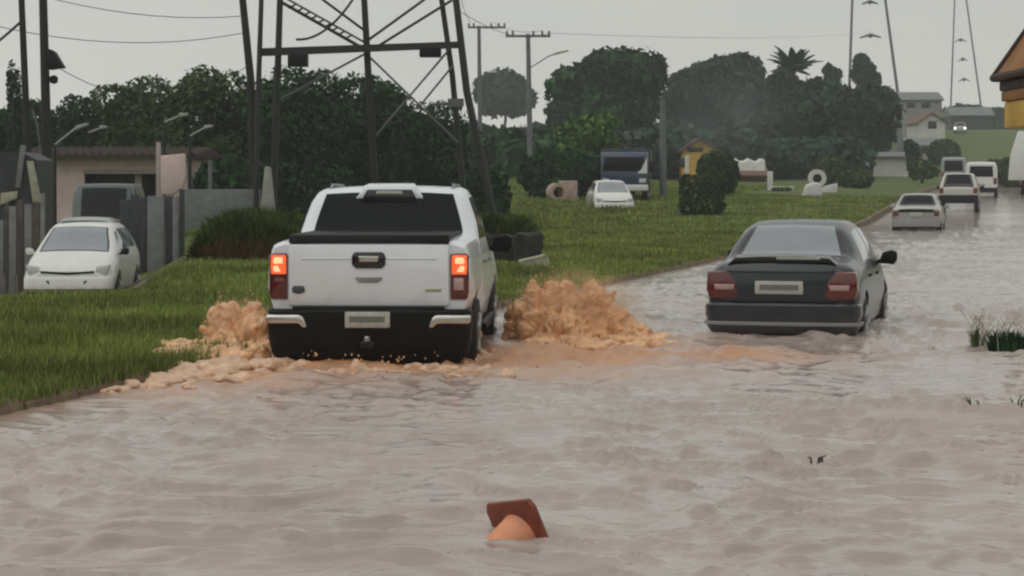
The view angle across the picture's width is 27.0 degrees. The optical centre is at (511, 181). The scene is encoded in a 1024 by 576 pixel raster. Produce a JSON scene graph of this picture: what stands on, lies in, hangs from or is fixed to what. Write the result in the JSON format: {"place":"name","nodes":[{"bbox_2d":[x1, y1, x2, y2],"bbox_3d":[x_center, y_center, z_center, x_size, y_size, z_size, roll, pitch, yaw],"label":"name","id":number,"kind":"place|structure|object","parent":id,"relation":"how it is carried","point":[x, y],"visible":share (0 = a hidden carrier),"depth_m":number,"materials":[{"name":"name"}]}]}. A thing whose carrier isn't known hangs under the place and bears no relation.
{"place":"outdoors","nodes":[
{"label":"outdoors","id":0,"kind":"place"},
{"bbox_2d":[4,275,152,296],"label":"driveway","id":1,"kind":"structure","parent":0,"point":[131,286],"depth_m":41.57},
{"bbox_2d":[0,193,44,294],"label":"board fence","id":2,"kind":"object","parent":1,"relation":"on","point":[24,226],"visible":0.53,"depth_m":43.97,"materials":[{"name":"grey wood"}]},
{"bbox_2d":[24,222,139,295],"bbox_3d":[-8.405,1.572,41.874,1.972,1.530,3.950,0,0,-2],"label":"hatchback car","id":3,"kind":"object","parent":1,"relation":"on","point":[67,257],"visible":0.94,"depth_m":40.67,"materials":[{"name":"white paint"}]},
{"bbox_2d":[57,217,117,223],"bbox_3d":[-9.964,1.601,49.865,1.972,1.530,3.950,0,0,-6],"label":"hatchback car","id":4,"kind":"object","parent":1,"relation":"on","point":[87,219],"visible":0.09,"depth_m":49.70,"materials":[{"name":"grey paint"}]},
{"bbox_2d":[182,204,305,261],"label":"weed bank","id":5,"kind":"structure","parent":0,"point":[251,233],"depth_m":40.67,"materials":[{"name":"green plant"}]},
{"bbox_2d":[0,184,1023,575],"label":"flood water","id":6,"kind":"structure","parent":0,"point":[696,448],"depth_m":13.17,"materials":[{"name":"liquid"}]},
{"bbox_2d":[150,289,271,359],"bbox_3d":[-2.740,1.520,20.285,1.315,0.950,2.231,0,0,0],"label":"water splash","id":7,"kind":"object","parent":6,"relation":"on","point":[234,321],"visible":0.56,"depth_m":20.50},
{"bbox_2d":[99,347,580,393],"bbox_3d":[-1.933,1.665,18.761,4.172,0.297,4.421,0,0,42],"label":"water churn","id":8,"kind":"object","parent":6,"relation":"on","point":[186,375],"visible":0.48,"depth_m":18.61,"materials":[{"name":"liquid"}]},
{"bbox_2d":[501,261,678,349],"bbox_3d":[0.792,1.461,22.683,1.986,1.216,2.087,0,0,0],"label":"water splash","id":9,"kind":"object","parent":6,"relation":"on","point":[590,315],"visible":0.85,"depth_m":22.85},
{"bbox_2d":[961,307,994,346],"bbox_3d":[4.792,1.523,21.908,0.376,0.455,0.243,0,0,0],"label":"weed plant","id":10,"kind":"object","parent":6,"relation":"in","point":[975,338],"visible":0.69,"depth_m":21.89,"materials":[{"name":"green plant"}]},
{"bbox_2d":[975,317,1023,351],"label":"weed plant","id":11,"kind":"object","parent":6,"relation":"on","point":[999,341],"visible":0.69,"depth_m":21.50,"materials":[{"name":"green plant"}]},
{"bbox_2d":[989,29,1023,127],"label":"yellow kiosk","id":12,"kind":"object","parent":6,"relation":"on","point":[1008,73],"visible":1,"depth_m":26.30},
{"bbox_2d":[0,0,1023,127],"label":"sky","id":13,"kind":"structure","parent":0,"point":[921,30],"materials":[{"name":"grey"}]},
{"bbox_2d":[1,130,1023,379],"bbox_3d":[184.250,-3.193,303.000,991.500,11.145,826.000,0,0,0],"label":"ground","id":14,"kind":"structure","parent":0,"point":[985,144],"depth_m":138.15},
{"bbox_2d":[5,59,22,151],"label":"tree","id":15,"kind":"object","parent":14,"relation":"on","point":[13,127],"visible":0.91,"depth_m":83.93,"materials":[{"name":"green plant"}]},
{"bbox_2d":[18,0,31,152],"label":"utility pole","id":16,"kind":"object","parent":14,"relation":"on","point":[25,89],"visible":0.6,"depth_m":61.92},
{"bbox_2d":[0,145,53,273],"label":"lean to","id":17,"kind":"object","parent":14,"relation":"on","point":[27,177],"visible":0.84,"depth_m":53.10,"materials":[{"name":"metal"}]},
{"bbox_2d":[0,98,63,151],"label":"tree","id":18,"kind":"object","parent":14,"relation":"on","point":[34,104],"visible":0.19,"depth_m":86.94,"materials":[{"name":"green plant"}]},
{"bbox_2d":[31,0,65,159],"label":"utility pole","id":19,"kind":"object","parent":14,"relation":"on","point":[50,59],"visible":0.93,"depth_m":59.90,"materials":[{"name":"black metal"}]},
{"bbox_2d":[61,64,250,97],"bbox_3d":[-10.530,-3.054,63.001,0.023,1.172,7.750,0,0,39],"label":"overhead wire","id":20,"kind":"object","parent":19,"relation":"attached to","point":[156,97],"visible":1,"depth_m":63.05,"materials":[{"name":"metal"}]},
{"bbox_2d":[53,123,88,224],"bbox_3d":[-13.040,0.178,63.000,1.036,3.810,0.260,0,0,0],"label":"street lamp","id":21,"kind":"object","parent":14,"relation":"on","point":[78,127],"visible":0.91,"depth_m":62.96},
{"bbox_2d":[54,93,102,147],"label":"tree","id":22,"kind":"object","parent":14,"relation":"on","point":[73,115],"visible":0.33,"depth_m":93.86,"materials":[{"name":"green plant"}]},
{"bbox_2d":[87,125,107,183],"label":"street lamp","id":23,"kind":"object","parent":14,"relation":"on","point":[88,145],"visible":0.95,"depth_m":75.97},
{"bbox_2d":[72,183,144,234],"bbox_3d":[-11.213,1.152,59.290,2.160,2.190,4.805,0,0,-6],"label":"van","id":24,"kind":"object","parent":14,"relation":"on","point":[97,200],"visible":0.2,"depth_m":57.82,"materials":[{"name":"green paint"}]},
{"bbox_2d":[19,146,221,222],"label":"pink house","id":25,"kind":"structure","parent":14,"relation":"on","point":[111,164],"depth_m":74.00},
{"bbox_2d":[88,74,183,147],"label":"tree","id":26,"kind":"object","parent":14,"relation":"on","point":[130,121],"visible":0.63,"depth_m":90.80,"materials":[{"name":"green plant"}]},
{"bbox_2d":[120,189,184,274],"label":"yard gate","id":27,"kind":"structure","parent":14,"relation":"on","point":[158,229],"depth_m":45.98,"materials":[{"name":"metal"}]},
{"bbox_2d":[156,142,160,195],"bbox_3d":[-10.608,0.369,64.000,0.128,3.090,0.128,0,0,0],"label":"pale pole","id":28,"kind":"object","parent":14,"relation":"on","point":[158,168],"visible":0.56,"depth_m":63.94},
{"bbox_2d":[161,154,185,196],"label":"wall panel","id":29,"kind":"structure","parent":14,"relation":"on","point":[173,172],"depth_m":65.90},
{"bbox_2d":[163,113,188,196],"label":"street lamp","id":30,"kind":"object","parent":14,"relation":"on","point":[164,132],"visible":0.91,"depth_m":69.96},
{"bbox_2d":[188,125,212,188],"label":"street lamp","id":31,"kind":"object","parent":14,"relation":"on","point":[189,156],"visible":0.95,"depth_m":69.96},
{"bbox_2d":[152,64,261,161],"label":"tree","id":32,"kind":"object","parent":14,"relation":"on","point":[206,106],"visible":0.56,"depth_m":82.42,"materials":[{"name":"green plant"}]},
{"bbox_2d":[208,160,211,188],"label":"thin post","id":33,"kind":"object","parent":14,"relation":"on","point":[209,174],"visible":0.45,"depth_m":67.94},
{"bbox_2d":[185,189,260,230],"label":"garden wall","id":34,"kind":"structure","parent":14,"relation":"on","point":[200,202],"depth_m":66.00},
{"bbox_2d":[192,153,280,202],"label":"bush","id":35,"kind":"object","parent":14,"relation":"on","point":[228,172],"visible":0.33,"depth_m":72.94,"materials":[{"name":"green plant"}]},
{"bbox_2d":[233,65,377,214],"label":"tree","id":36,"kind":"object","parent":14,"relation":"on","point":[312,121],"visible":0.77,"depth_m":81.16,"materials":[{"name":"green plant"}]},
{"bbox_2d":[63,123,572,178],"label":"distant woods","id":37,"kind":"object","parent":14,"relation":"on","point":[504,148],"visible":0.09,"depth_m":136.35,"materials":[{"name":"green plant"}]},
{"bbox_2d":[239,0,496,215],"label":"power pylon","id":38,"kind":"object","parent":14,"relation":"on","point":[298,56],"visible":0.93,"depth_m":65.91,"materials":[{"name":"metal"}]},
{"bbox_2d":[0,26,242,42],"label":"overhead wire","id":39,"kind":"object","parent":38,"relation":"attached to","point":[123,42],"visible":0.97,"depth_m":63.43,"materials":[{"name":"metal"}]},
{"bbox_2d":[58,0,240,17],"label":"overhead wire","id":40,"kind":"object","parent":38,"relation":"attached to","point":[151,15],"visible":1,"depth_m":63.95,"materials":[{"name":"metal"}]},
{"bbox_2d":[296,0,353,40],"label":"overhead wire","id":41,"kind":"object","parent":38,"relation":"hanging from","point":[330,25],"visible":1,"depth_m":65.97,"materials":[{"name":"metal"}]},
{"bbox_2d":[319,71,432,190],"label":"tree","id":42,"kind":"object","parent":14,"relation":"on","point":[388,99],"visible":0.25,"depth_m":83.99,"materials":[{"name":"green plant"}]},
{"bbox_2d":[384,99,470,186],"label":"tree","id":43,"kind":"object","parent":14,"relation":"on","point":[426,149],"visible":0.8,"depth_m":78.97,"materials":[{"name":"green plant"}]},
{"bbox_2d":[0,193,901,396],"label":"verge grass","id":44,"kind":"structure","parent":14,"relation":"on","point":[32,327],"depth_m":30.35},
{"bbox_2d":[454,165,512,215],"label":"bush","id":45,"kind":"object","parent":14,"relation":"on","point":[501,189],"visible":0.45,"depth_m":71.36,"materials":[{"name":"green plant"}]},
{"bbox_2d":[185,177,786,236],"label":"field grass","id":46,"kind":"structure","parent":14,"relation":"on","point":[579,215],"depth_m":89.93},
{"bbox_2d":[468,23,505,131],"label":"utility pole","id":47,"kind":"object","parent":14,"relation":"on","point":[479,75],"visible":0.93,"depth_m":149.89,"materials":[{"name":"concrete"}]},
{"bbox_2d":[485,233,513,261],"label":"dark block","id":48,"kind":"structure","parent":14,"relation":"on","point":[499,255],"depth_m":39.95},
{"bbox_2d":[471,66,539,125],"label":"tree","id":49,"kind":"object","parent":14,"relation":"on","point":[504,92],"visible":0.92,"depth_m":327.25,"materials":[{"name":"green plant"}]},
{"bbox_2d":[464,120,552,132],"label":"distant woods","id":50,"kind":"object","parent":14,"relation":"on","point":[484,127],"visible":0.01,"depth_m":188.77,"materials":[{"name":"green plant"}]},
{"bbox_2d":[514,231,543,261],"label":"dark block","id":51,"kind":"structure","parent":14,"relation":"on","point":[527,244],"depth_m":39.39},
{"bbox_2d":[518,254,549,266],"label":"pale slab","id":52,"kind":"structure","parent":14,"relation":"on","point":[542,258],"depth_m":38.44,"materials":[{"name":"concrete"}]},
{"bbox_2d":[506,31,568,156],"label":"utility pole","id":53,"kind":"object","parent":14,"relation":"on","point":[529,107],"visible":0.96,"depth_m":124.89,"materials":[{"name":"grey metal"}]},
{"bbox_2d":[554,32,870,37],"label":"overhead wire","id":54,"kind":"object","parent":53,"relation":"attached to","point":[689,37],"visible":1,"depth_m":164.68,"materials":[{"name":"metal"}]},
{"bbox_2d":[515,147,600,197],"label":"hedge bush","id":55,"kind":"object","parent":14,"relation":"on","point":[538,171],"visible":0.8,"depth_m":99.75,"materials":[{"name":"green plant"}]},
{"bbox_2d":[546,181,576,200],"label":"concrete pipe","id":56,"kind":"object","parent":14,"relation":"on","point":[567,189],"visible":0.83,"depth_m":97.65,"materials":[{"name":"concrete"}]},
{"bbox_2d":[552,110,621,161],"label":"tree","id":57,"kind":"object","parent":14,"relation":"on","point":[595,130],"visible":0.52,"depth_m":111.07,"materials":[{"name":"green plant"}]},
{"bbox_2d":[587,194,592,204],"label":"marker post","id":58,"kind":"object","parent":14,"relation":"on","point":[589,199],"visible":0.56,"depth_m":91.87,"materials":[{"name":"concrete"}]},
{"bbox_2d":[543,45,668,138],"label":"tree","id":59,"kind":"object","parent":14,"relation":"on","point":[625,85],"visible":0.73,"depth_m":177.09,"materials":[{"name":"green plant"}]},
{"bbox_2d":[586,180,634,207],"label":"hatchback car","id":60,"kind":"object","parent":14,"relation":"on","point":[610,192],"visible":0.73,"depth_m":91.64,"materials":[{"name":"white paint"}]},
{"bbox_2d":[594,149,653,200],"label":"blue truck","id":61,"kind":"object","parent":14,"relation":"on","point":[632,169],"visible":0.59,"depth_m":98.01,"materials":[{"name":"paint"}]},
{"bbox_2d":[624,131,641,192],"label":"utility pole","id":62,"kind":"object","parent":14,"relation":"on","point":[632,137],"visible":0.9,"depth_m":107.93,"materials":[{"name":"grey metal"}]},
{"bbox_2d":[659,100,666,196],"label":"utility pole","id":63,"kind":"object","parent":14,"relation":"on","point":[662,176],"visible":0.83,"depth_m":103.86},
{"bbox_2d":[685,155,688,173],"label":"white post","id":64,"kind":"object","parent":14,"relation":"on","point":[686,164],"visible":0.56,"depth_m":121.89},
{"bbox_2d":[674,138,720,180],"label":"yellow house","id":65,"kind":"structure","parent":14,"relation":"on","point":[693,149],"depth_m":145.00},
{"bbox_2d":[687,147,702,151],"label":"window","id":66,"kind":"structure","parent":65,"relation":"in","point":[690,149],"depth_m":144.93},
{"bbox_2d":[677,173,726,215],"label":"topiary bush","id":67,"kind":"object","parent":14,"relation":"on","point":[685,193],"visible":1,"depth_m":83.47,"materials":[{"name":"green plant"}]},
{"bbox_2d":[520,115,892,151],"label":"distant woods","id":68,"kind":"object","parent":14,"relation":"on","point":[745,125],"visible":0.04,"depth_m":210.72,"materials":[{"name":"green plant"}]},
{"bbox_2d":[657,51,767,128],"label":"tree","id":69,"kind":"object","parent":14,"relation":"on","point":[698,93],"visible":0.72,"depth_m":235.89,"materials":[{"name":"green plant"}]},
{"bbox_2d":[694,149,740,194],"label":"bush","id":70,"kind":"object","parent":14,"relation":"on","point":[714,161],"visible":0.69,"depth_m":107.25,"materials":[{"name":"green plant"}]},
{"bbox_2d":[575,126,878,179],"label":"distant woods","id":71,"kind":"object","parent":14,"relation":"on","point":[790,156],"visible":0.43,"depth_m":156.42,"materials":[{"name":"green plant"}]},
{"bbox_2d":[725,74,771,125],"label":"tree","id":72,"kind":"object","parent":14,"relation":"on","point":[754,96],"visible":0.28,"depth_m":227.63,"materials":[{"name":"green plant"}]},
{"bbox_2d":[734,158,764,170],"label":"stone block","id":73,"kind":"object","parent":14,"relation":"on","point":[747,164],"visible":0.8,"depth_m":147.69,"materials":[{"name":"stone"}]},
{"bbox_2d":[739,165,767,181],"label":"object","id":74,"kind":"structure","parent":14,"relation":"on","point":[757,176],"depth_m":150.00,"materials":[{"name":"ceramic"}]},
{"bbox_2d":[767,171,793,189],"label":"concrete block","id":75,"kind":"object","parent":14,"relation":"on","point":[770,186],"visible":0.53,"depth_m":121.90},
{"bbox_2d":[771,186,792,190],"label":"bush","id":76,"kind":"object","parent":14,"relation":"on","point":[783,188],"visible":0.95,"depth_m":117.70,"materials":[{"name":"green plant"}]},
{"bbox_2d":[766,64,802,109],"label":"tree","id":77,"kind":"object","parent":14,"relation":"on","point":[778,85],"visible":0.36,"depth_m":208.07,"materials":[{"name":"green plant"}]},
{"bbox_2d":[766,45,823,85],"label":"palm tree","id":78,"kind":"object","parent":14,"relation":"on","point":[792,62],"visible":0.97,"depth_m":204.59,"materials":[{"name":"green plant"}]},
{"bbox_2d":[755,95,837,171],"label":"tree","id":79,"kind":"object","parent":14,"relation":"on","point":[785,116],"visible":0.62,"depth_m":166.01,"materials":[{"name":"green plant"}]},
{"bbox_2d":[802,182,821,196],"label":"rock","id":80,"kind":"object","parent":14,"relation":"on","point":[813,189],"visible":0.94,"depth_m":107.70,"materials":[{"name":"stone"}]},
{"bbox_2d":[808,169,837,191],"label":"pipe","id":81,"kind":"object","parent":14,"relation":"on","point":[817,176],"visible":0.69,"depth_m":115.90,"materials":[{"name":"white concrete"}]},
{"bbox_2d":[811,157,852,185],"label":"bush","id":82,"kind":"object","parent":14,"relation":"on","point":[833,169],"visible":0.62,"depth_m":134.09,"materials":[{"name":"green plant"}]},
{"bbox_2d":[821,62,843,84],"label":"tree","id":83,"kind":"object","parent":14,"relation":"on","point":[827,69],"visible":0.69,"depth_m":231.54,"materials":[{"name":"green plant"}]},
{"bbox_2d":[787,75,905,151],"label":"tree","id":84,"kind":"object","parent":14,"relation":"on","point":[861,113],"visible":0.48,"depth_m":182.38,"materials":[{"name":"green plant"}]},
{"bbox_2d":[838,167,874,188],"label":"bush","id":85,"kind":"object","parent":14,"relation":"on","point":[857,177],"visible":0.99,"depth_m":127.35,"materials":[{"name":"green plant"}]},
{"bbox_2d":[848,52,881,93],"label":"tree","id":86,"kind":"object","parent":14,"relation":"on","point":[864,68],"visible":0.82,"depth_m":235.36,"materials":[{"name":"green plant"}]},
{"bbox_2d":[848,0,898,91],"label":"power pylon","id":87,"kind":"object","parent":14,"relation":"on","point":[869,35],"visible":0.64,"depth_m":283.30,"materials":[{"name":"grey metal"}]},
{"bbox_2d":[865,152,907,176],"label":"white house","id":88,"kind":"structure","parent":14,"relation":"on","point":[891,164],"depth_m":168.00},
{"bbox_2d":[903,139,922,162],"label":"tree","id":89,"kind":"object","parent":14,"relation":"on","point":[911,149],"visible":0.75,"depth_m":164.72,"materials":[{"name":"green plant"}]},
{"bbox_2d":[894,92,943,137],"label":"grey roof house","id":90,"kind":"structure","parent":14,"relation":"on","point":[915,104],"depth_m":270.00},
{"bbox_2d":[896,138,941,161],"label":"buff house","id":91,"kind":"structure","parent":14,"relation":"on","point":[923,143],"depth_m":212.81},
{"bbox_2d":[905,159,938,182],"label":"tree","id":92,"kind":"object","parent":14,"relation":"on","point":[922,169],"visible":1,"depth_m":149.34,"materials":[{"name":"green plant"}]},
{"bbox_2d":[904,112,947,138],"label":"gable house","id":93,"kind":"structure","parent":14,"relation":"on","point":[928,125],"depth_m":240.00,"materials":[{"name":"paint"}]},
{"bbox_2d":[928,121,936,128],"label":"window","id":94,"kind":"structure","parent":93,"relation":"in","point":[931,124],"depth_m":239.95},
{"bbox_2d":[926,138,961,165],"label":"bush","id":95,"kind":"object","parent":14,"relation":"on","point":[937,151],"visible":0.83,"depth_m":203.91,"materials":[{"name":"green plant"}]},
{"bbox_2d":[953,122,966,132],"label":"hatchback car","id":96,"kind":"object","parent":14,"relation":"on","point":[959,126],"visible":1,"depth_m":288.38,"materials":[{"name":"grey paint"}]},
{"bbox_2d":[942,103,982,118],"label":"tree","id":97,"kind":"object","parent":14,"relation":"on","point":[965,105],"visible":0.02,"depth_m":394.77,"materials":[{"name":"green plant"}]},
{"bbox_2d":[950,0,981,105],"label":"power pylon","id":98,"kind":"object","parent":14,"relation":"on","point":[962,59],"visible":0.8,"depth_m":468.26,"materials":[{"name":"grey metal"}]},
{"bbox_2d":[942,107,994,129],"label":"grey shed","id":99,"kind":"structure","parent":14,"relation":"on","point":[976,118],"depth_m":330.00,"materials":[{"name":"metal"}]},
{"bbox_2d":[983,106,1015,129],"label":"tree","id":100,"kind":"object","parent":14,"relation":"on","point":[998,120],"visible":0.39,"depth_m":381.66,"materials":[{"name":"green plant"}]},
{"bbox_2d":[996,157,1018,186],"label":"bush","id":101,"kind":"object","parent":14,"relation":"on","point":[1003,169],"visible":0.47,"depth_m":149.21,"materials":[{"name":"green plant"}]},
{"bbox_2d":[479,209,546,248],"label":"weed bank","id":102,"kind":"structure","parent":0,"point":[499,224],"depth_m":45.18,"materials":[{"name":"green plant"}]},
{"bbox_2d":[897,128,902,151],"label":"grey column","id":103,"kind":"structure","parent":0,"point":[899,139],"depth_m":177.80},
{"bbox_3d":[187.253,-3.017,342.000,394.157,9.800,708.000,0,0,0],"label":"road","id":104,"kind":"structure","parent":0,"visible":0},
{"bbox_2d":[266,183,512,362],"bbox_3d":[-1.205,0.950,22.045,2.340,1.860,5.465,0,0,2],"label":"pickup truck","id":105,"kind":"object","parent":104,"relation":"on","point":[375,272],"visible":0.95,"depth_m":19.48,"materials":[{"name":"white paint"}]},
{"bbox_2d":[0,185,939,415],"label":"kerb","id":106,"kind":"structure","parent":104,"relation":"on","point":[10,407],"depth_m":17.79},
{"bbox_2d":[0,246,731,405],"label":"kerb grass","id":107,"kind":"structure","parent":106,"relation":"on","point":[162,362],"depth_m":18.10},
{"bbox_2d":[486,498,548,539],"bbox_3d":[-0.088,1.720,10.272,0.547,0.411,0.375,0,0,-19],"label":"traffic cone","id":108,"kind":"object","parent":104,"relation":"on","point":[519,519],"visible":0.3,"depth_m":10.21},
{"bbox_2d":[704,219,896,334],"bbox_3d":[3.491,1.175,25.544,2.080,1.450,4.381,0,0,14],"label":"sedan car","id":109,"kind":"object","parent":104,"relation":"on","point":[787,276],"visible":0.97,"depth_m":23.63,"materials":[{"name":"blue paint"}]},
{"bbox_2d":[891,193,949,229],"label":"sedan car","id":110,"kind":"object","parent":104,"relation":"on","point":[918,211],"visible":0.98,"depth_m":74.12,"materials":[{"name":"silver metal"}]},
{"bbox_2d":[939,157,965,182],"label":"van","id":111,"kind":"object","parent":104,"relation":"on","point":[953,164],"visible":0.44,"depth_m":148.02,"materials":[{"name":"grey paint"}]},
{"bbox_2d":[936,173,983,211],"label":"utility car","id":112,"kind":"object","parent":104,"relation":"on","point":[958,188],"visible":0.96,"depth_m":94.08,"materials":[{"name":"beige paint"}]},
{"bbox_2d":[965,162,1000,196],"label":"van","id":113,"kind":"object","parent":104,"relation":"on","point":[985,174],"visible":0.62,"depth_m":117.95,"materials":[{"name":"white paint"}]},
{"bbox_2d":[1008,131,1023,193],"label":"box lorry","id":114,"kind":"object","parent":104,"relation":"on","point":[1016,167],"visible":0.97,"depth_m":124.37,"materials":[{"name":"white paint"}]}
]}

